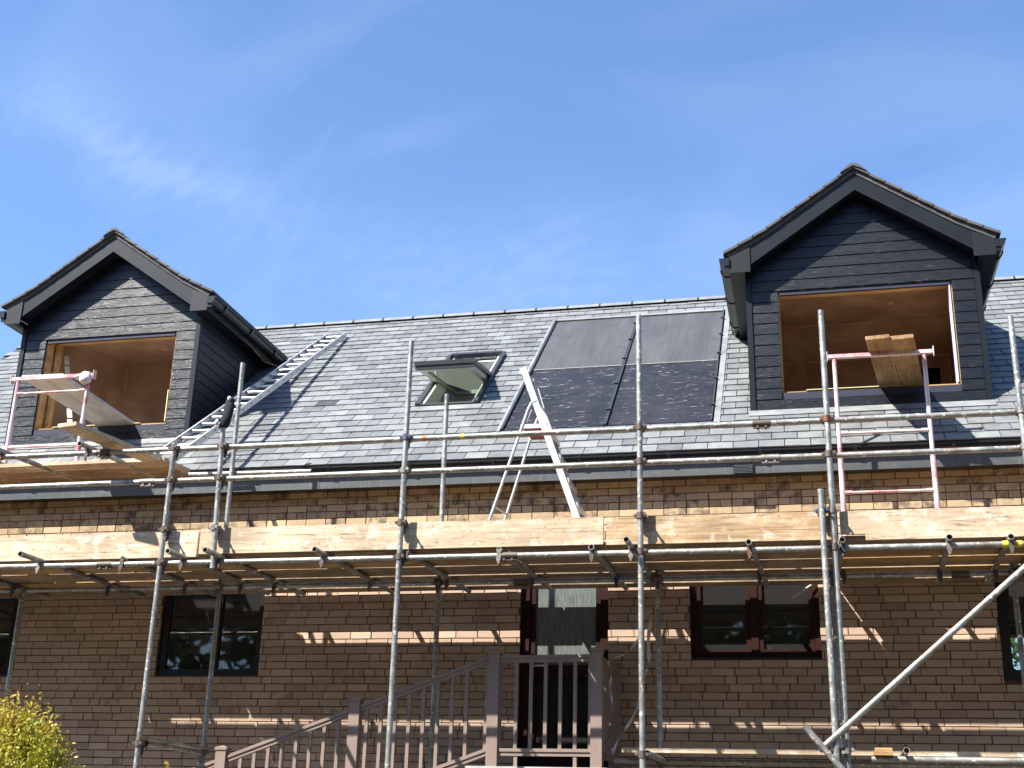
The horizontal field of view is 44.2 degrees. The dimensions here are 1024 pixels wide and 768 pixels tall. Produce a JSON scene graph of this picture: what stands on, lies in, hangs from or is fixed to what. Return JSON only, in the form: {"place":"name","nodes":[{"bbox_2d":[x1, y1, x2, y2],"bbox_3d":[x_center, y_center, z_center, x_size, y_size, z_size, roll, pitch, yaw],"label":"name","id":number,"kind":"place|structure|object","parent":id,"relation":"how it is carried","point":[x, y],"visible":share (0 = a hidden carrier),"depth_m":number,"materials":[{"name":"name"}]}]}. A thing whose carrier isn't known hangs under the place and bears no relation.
{"place":"outdoors","nodes":[
{"label":"outdoors","id":0,"kind":"place"},
{"bbox_2d":[0,0,1023,669],"label":"sky","id":1,"kind":"structure","parent":0,"point":[294,161],"materials":[{"name":"blue"}]},
{"label":"ground","id":2,"kind":"structure","parent":0,"visible":0},
{"bbox_2d":[0,684,94,767],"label":"leafy shrub","id":3,"kind":"object","parent":2,"relation":"on","point":[31,744],"visible":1,"depth_m":9.02,"materials":[{"name":"green plant"}]},
{"bbox_2d":[0,163,1023,767],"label":"brick house","id":4,"kind":"structure","parent":2,"relation":"on","point":[856,253],"depth_m":13.38,"materials":[{"name":"brick"}]},
{"bbox_2d":[0,598,18,675],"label":"window","id":5,"kind":"structure","parent":4,"relation":"in","point":[3,670],"depth_m":13.86,"materials":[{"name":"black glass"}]},
{"bbox_2d":[155,594,264,675],"bbox_3d":[-3.170,2.456,13.423,1.180,1.300,0.113,-3,-20,13],"label":"window","id":6,"kind":"structure","parent":4,"relation":"in","point":[169,600],"depth_m":13.31,"materials":[{"name":"black plastic"}]},
{"bbox_2d":[154,332,346,461],"bbox_3d":[-2.981,0.037,15.130,0.299,3.116,4.389,-3,-20,13],"label":"roof ladder","id":7,"kind":"object","parent":4,"relation":"on","point":[207,420],"visible":0.89,"depth_m":15.02,"materials":[{"name":"metal"}]},
{"bbox_2d":[244,339,277,365],"bbox_3d":[-3.238,-0.381,16.410,0.085,0.131,1.302,-4,-20,14],"label":"cable","id":8,"kind":"object","parent":4,"relation":"in","point":[260,356],"visible":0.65,"depth_m":16.35,"materials":[{"name":"black plastic"}]},
{"bbox_2d":[414,350,505,406],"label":"roof window","id":9,"kind":"structure","parent":4,"relation":"in","point":[465,381],"depth_m":15.13,"materials":[{"name":"beige paint"}]},
{"bbox_2d":[517,588,607,767],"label":"door","id":10,"kind":"structure","parent":4,"relation":"in","point":[556,621],"depth_m":12.52,"materials":[{"name":"brown wood"}]},
{"bbox_2d":[690,585,821,659],"bbox_3d":[2.338,2.085,12.182,1.225,1.150,0.153,-3,-20,13],"label":"window","id":11,"kind":"structure","parent":4,"relation":"in","point":[753,594],"depth_m":12.08,"materials":[{"name":"black plastic"}]},
{"bbox_2d":[865,334,900,385],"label":"scaffold board","id":12,"kind":"object","parent":4,"relation":"on","point":[886,371],"visible":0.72,"depth_m":12.40,"materials":[{"name":"brown wood"}]},
{"bbox_2d":[994,582,1021,680],"bbox_3d":[5.150,2.036,11.530,1.365,1.350,0.113,-3,-20,13],"label":"window","id":13,"kind":"structure","parent":4,"relation":"in","point":[1010,674],"depth_m":11.56,"materials":[{"name":"black plastic"}]},
{"bbox_2d":[0,309,1023,767],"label":"tube scaffold","id":14,"kind":"object","parent":2,"relation":"on","point":[640,527],"visible":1,"depth_m":10.90,"materials":[{"name":"metal"}]},
{"bbox_2d":[0,560,103,563],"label":"scaffold board","id":15,"kind":"object","parent":14,"relation":"on","point":[68,561],"visible":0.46,"depth_m":11.92,"materials":[{"name":"brown wood"}]},
{"bbox_2d":[0,480,111,484],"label":"scaffold board","id":16,"kind":"object","parent":14,"relation":"on","point":[51,482],"depth_m":13.58,"materials":[{"name":"brown wood"}]},
{"bbox_2d":[0,567,117,570],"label":"scaffold board","id":17,"kind":"object","parent":14,"relation":"on","point":[51,568],"depth_m":12.29,"materials":[{"name":"brown wood"}]},
{"bbox_2d":[0,568,131,574],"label":"scaffold board","id":18,"kind":"object","parent":14,"relation":"on","point":[32,572],"visible":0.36,"depth_m":12.38,"materials":[{"name":"brown wood"}]},
{"bbox_2d":[0,572,145,579],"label":"scaffold board","id":19,"kind":"object","parent":14,"relation":"on","point":[70,576],"visible":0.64,"depth_m":12.61,"materials":[{"name":"brown wood"}]},
{"bbox_2d":[3,577,153,582],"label":"scaffold board","id":20,"kind":"object","parent":14,"relation":"on","point":[80,580],"visible":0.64,"depth_m":12.80,"materials":[{"name":"brown wood"}]},
{"bbox_2d":[0,580,165,587],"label":"scaffold board","id":21,"kind":"object","parent":14,"relation":"on","point":[84,584],"visible":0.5,"depth_m":13.01,"materials":[{"name":"brown wood"}]},
{"bbox_2d":[0,457,169,473],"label":"scaffold board","id":22,"kind":"object","parent":14,"relation":"on","point":[69,465],"visible":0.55,"depth_m":12.76,"materials":[{"name":"paint"}]},
{"bbox_2d":[2,370,96,463],"bbox_3d":[-4.874,0.374,13.187,0.982,1.040,0.100,-3,-20,13],"label":"steel trestle","id":23,"kind":"object","parent":22,"relation":"on","point":[17,393],"visible":0.7,"depth_m":13.24,"materials":[{"name":"red paint"}]},
{"bbox_2d":[22,374,115,426],"bbox_3d":[-4.946,0.268,14.416,0.242,0.038,2.094,-2,-20,10],"label":"scaffold board","id":24,"kind":"object","parent":23,"relation":"on","point":[76,406],"visible":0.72,"depth_m":14.19,"materials":[{"name":"wood"}]},
{"bbox_2d":[73,371,91,384],"bbox_3d":[-4.510,-0.051,13.241,0.224,0.158,0.133,-13,-24,36],"label":"rag","id":25,"kind":"object","parent":23,"relation":"on","point":[84,377],"visible":1,"depth_m":13.19,"materials":[{"name":"white fabric"}]},
{"bbox_2d":[43,373,134,425],"bbox_3d":[-4.701,0.266,14.386,0.232,0.038,2.140,-2,-20,9],"label":"scaffold board","id":26,"kind":"object","parent":23,"relation":"on","point":[103,409],"visible":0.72,"depth_m":14.21,"materials":[{"name":"wood"}]},
{"bbox_2d":[0,467,181,479],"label":"scaffold board","id":27,"kind":"object","parent":14,"relation":"on","point":[102,472],"visible":0.57,"depth_m":13.02,"materials":[{"name":"brown wood"}]},
{"bbox_2d":[58,421,189,472],"bbox_3d":[-3.726,0.633,12.211,0.217,0.038,1.670,-7,-21,23],"label":"scaffold board","id":28,"kind":"object","parent":27,"relation":"on","point":[93,435],"visible":0.8,"depth_m":11.91,"materials":[{"name":"paint"}]},
{"bbox_2d":[0,473,186,483],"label":"scaffold board","id":29,"kind":"object","parent":14,"relation":"on","point":[86,478],"visible":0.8,"depth_m":13.22,"materials":[{"name":"brown wood"}]},
{"bbox_2d":[0,590,191,597],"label":"scaffold board","id":30,"kind":"object","parent":14,"relation":"on","point":[101,593],"visible":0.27,"depth_m":13.56,"materials":[{"name":"brown wood"}]},
{"bbox_2d":[214,396,234,428],"bbox_3d":[-2.673,0.260,11.741,0.156,0.300,0.116,-3,-20,13],"label":"cloth sleeve","id":31,"kind":"object","parent":14,"relation":"attached to","point":[227,413],"visible":1,"depth_m":11.72,"materials":[{"name":"black fabric"}]},
{"bbox_2d":[104,547,509,561],"bbox_3d":[-1.931,1.536,11.377,3.871,0.038,0.224,-3,-20,13],"label":"scaffold board","id":32,"kind":"object","parent":14,"relation":"on","point":[360,553],"visible":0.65,"depth_m":11.24,"materials":[{"name":"brown wood"}]},
{"bbox_2d":[125,559,495,567],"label":"scaffold board","id":33,"kind":"object","parent":14,"relation":"on","point":[331,562],"visible":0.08,"depth_m":11.60,"materials":[{"name":"brown wood"}]},
{"bbox_2d":[125,559,519,571],"bbox_3d":[-1.831,1.687,11.793,3.868,0.038,0.224,-3,-20,13],"label":"scaffold board","id":34,"kind":"object","parent":14,"relation":"on","point":[353,565],"visible":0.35,"depth_m":11.74,"materials":[{"name":"brown wood"}]},
{"bbox_2d":[137,561,524,576],"bbox_3d":[-1.769,1.771,12.025,3.856,0.038,0.224,-3,-20,13],"label":"scaffold board","id":35,"kind":"object","parent":14,"relation":"on","point":[343,570],"visible":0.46,"depth_m":11.97,"materials":[{"name":"brown wood"}]},
{"bbox_2d":[488,366,585,519],"bbox_3d":[0.271,0.749,11.733,1.064,1.816,0.528,-3,-20,13],"label":"stepladder","id":36,"kind":"object","parent":35,"relation":"on","point":[567,484],"visible":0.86,"depth_m":11.68,"materials":[{"name":"white metal"}]},
{"bbox_2d":[149,566,527,579],"bbox_3d":[-1.721,1.835,12.203,3.864,0.038,0.158,-3,-20,13],"label":"scaffold board","id":37,"kind":"object","parent":14,"relation":"on","point":[354,575],"visible":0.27,"depth_m":12.15,"materials":[{"name":"brown wood"}]},
{"bbox_2d":[161,573,529,584],"bbox_3d":[-1.676,1.915,12.425,3.846,0.038,0.223,-3,-20,13],"label":"scaffold board","id":38,"kind":"object","parent":14,"relation":"on","point":[377,578],"visible":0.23,"depth_m":12.36,"materials":[{"name":"brown wood"}]},
{"bbox_2d":[185,584,546,594],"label":"scaffold board","id":39,"kind":"object","parent":14,"relation":"on","point":[378,589],"visible":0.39,"depth_m":12.86,"materials":[{"name":"brown wood"}]},
{"bbox_2d":[607,597,659,753],"bbox_3d":[1.087,2.596,11.271,0.482,1.385,0.048,-2,-20,10],"label":"webbing strap","id":40,"kind":"object","parent":14,"relation":"attached to","point":[646,670],"visible":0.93,"depth_m":11.30,"materials":[{"name":"fabric"}]},
{"bbox_2d":[507,540,830,551],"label":"scaffold board","id":41,"kind":"object","parent":14,"relation":"on","point":[659,546],"visible":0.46,"depth_m":10.60,"materials":[{"name":"brown wood"}]},
{"bbox_2d":[518,551,829,558],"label":"scaffold board","id":42,"kind":"object","parent":14,"relation":"on","point":[676,555],"visible":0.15,"depth_m":10.91,"materials":[{"name":"brown wood"}]},
{"bbox_2d":[519,552,831,563],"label":"scaffold board","id":43,"kind":"object","parent":14,"relation":"on","point":[681,558],"visible":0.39,"depth_m":11.04,"materials":[{"name":"brown wood"}]},
{"bbox_2d":[525,558,832,569],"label":"scaffold board","id":44,"kind":"object","parent":14,"relation":"on","point":[678,563],"visible":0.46,"depth_m":11.26,"materials":[{"name":"brown wood"}]},
{"bbox_2d":[535,567,828,578],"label":"scaffold board","id":45,"kind":"object","parent":14,"relation":"on","point":[687,573],"visible":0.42,"depth_m":11.65,"materials":[{"name":"brown wood"}]},
{"bbox_2d":[531,564,832,572],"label":"scaffold board","id":46,"kind":"object","parent":14,"relation":"on","point":[686,568],"visible":0.39,"depth_m":11.44,"materials":[{"name":"brown wood"}]},
{"bbox_2d":[550,579,829,588],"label":"scaffold board","id":47,"kind":"object","parent":14,"relation":"on","point":[697,583],"visible":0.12,"depth_m":12.14,"materials":[{"name":"brown wood"}]},
{"bbox_2d":[622,748,1023,757],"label":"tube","id":48,"kind":"object","parent":14,"relation":"on","point":[757,752],"visible":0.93,"depth_m":10.58,"materials":[{"name":"paint"}]},
{"bbox_2d":[874,748,893,755],"bbox_3d":[2.810,2.785,9.534,0.140,0.054,0.120,-3,-20,13],"label":"wood offcut","id":49,"kind":"object","parent":14,"relation":"on","point":[883,751],"visible":1,"depth_m":9.48,"materials":[{"name":"beige wood"}]},
{"bbox_2d":[842,564,1020,572],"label":"scaffold board","id":50,"kind":"object","parent":14,"relation":"on","point":[980,567],"depth_m":11.19,"materials":[{"name":"brown wood"}]},
{"bbox_2d":[840,575,1023,584],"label":"scaffold board","id":51,"kind":"object","parent":14,"relation":"on","point":[908,580],"depth_m":11.70,"materials":[{"name":"brown wood"}]},
{"bbox_2d":[841,535,1023,544],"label":"scaffold board","id":52,"kind":"object","parent":14,"relation":"on","point":[855,540],"visible":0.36,"depth_m":10.19,"materials":[{"name":"brown wood"}]},
{"bbox_2d":[842,560,1022,566],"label":"scaffold board","id":53,"kind":"object","parent":14,"relation":"on","point":[928,563],"depth_m":10.98,"materials":[{"name":"brown wood"}]},
{"bbox_2d":[842,554,1023,563],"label":"scaffold board","id":54,"kind":"object","parent":14,"relation":"on","point":[990,557],"depth_m":10.80,"materials":[{"name":"brown wood"}]},
{"bbox_2d":[843,548,1023,557],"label":"scaffold board","id":55,"kind":"object","parent":14,"relation":"on","point":[929,553],"depth_m":10.58,"materials":[{"name":"brown wood"}]},
{"bbox_2d":[845,547,1023,551],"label":"scaffold board","id":56,"kind":"object","parent":14,"relation":"on","point":[923,549],"depth_m":10.46,"materials":[{"name":"brown wood"}]},
{"bbox_2d":[465,766,582,767],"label":"entrance steps","id":57,"kind":"structure","parent":2,"relation":"on","point":[513,767],"depth_m":10.99,"materials":[{"name":"concrete"}]},
{"bbox_2d":[193,647,621,767],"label":"stair railing","id":58,"kind":"object","parent":57,"relation":"on","point":[604,729],"visible":0.97,"depth_m":11.32,"materials":[{"name":"brown wood"}]},
{"bbox_2d":[1010,638,1019,669],"bbox_3d":[9.280,7.541,24.732,4.717,6.389,4.715,15,-23,-33],"label":"tree","id":59,"kind":"object","parent":2,"relation":"on","point":[1014,645],"visible":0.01,"depth_m":25.16,"materials":[{"name":"green plant"}]},
{"label":"scaffold board","id":60,"kind":"object","parent":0,"visible":0},
{"bbox_2d":[826,346,940,535],"bbox_3d":[3.519,0.675,11.802,0.992,2.139,0.100,-3,-20,13],"label":"steel trestle","id":61,"kind":"object","parent":60,"relation":"on","point":[929,429],"visible":0.55,"depth_m":11.89,"materials":[{"name":"red paint"}]},
{"bbox_2d":[890,334,922,384],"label":"scaffold board","id":62,"kind":"object","parent":61,"relation":"on","point":[908,369],"visible":0.72,"depth_m":12.36,"materials":[{"name":"brown wood"}]}
]}

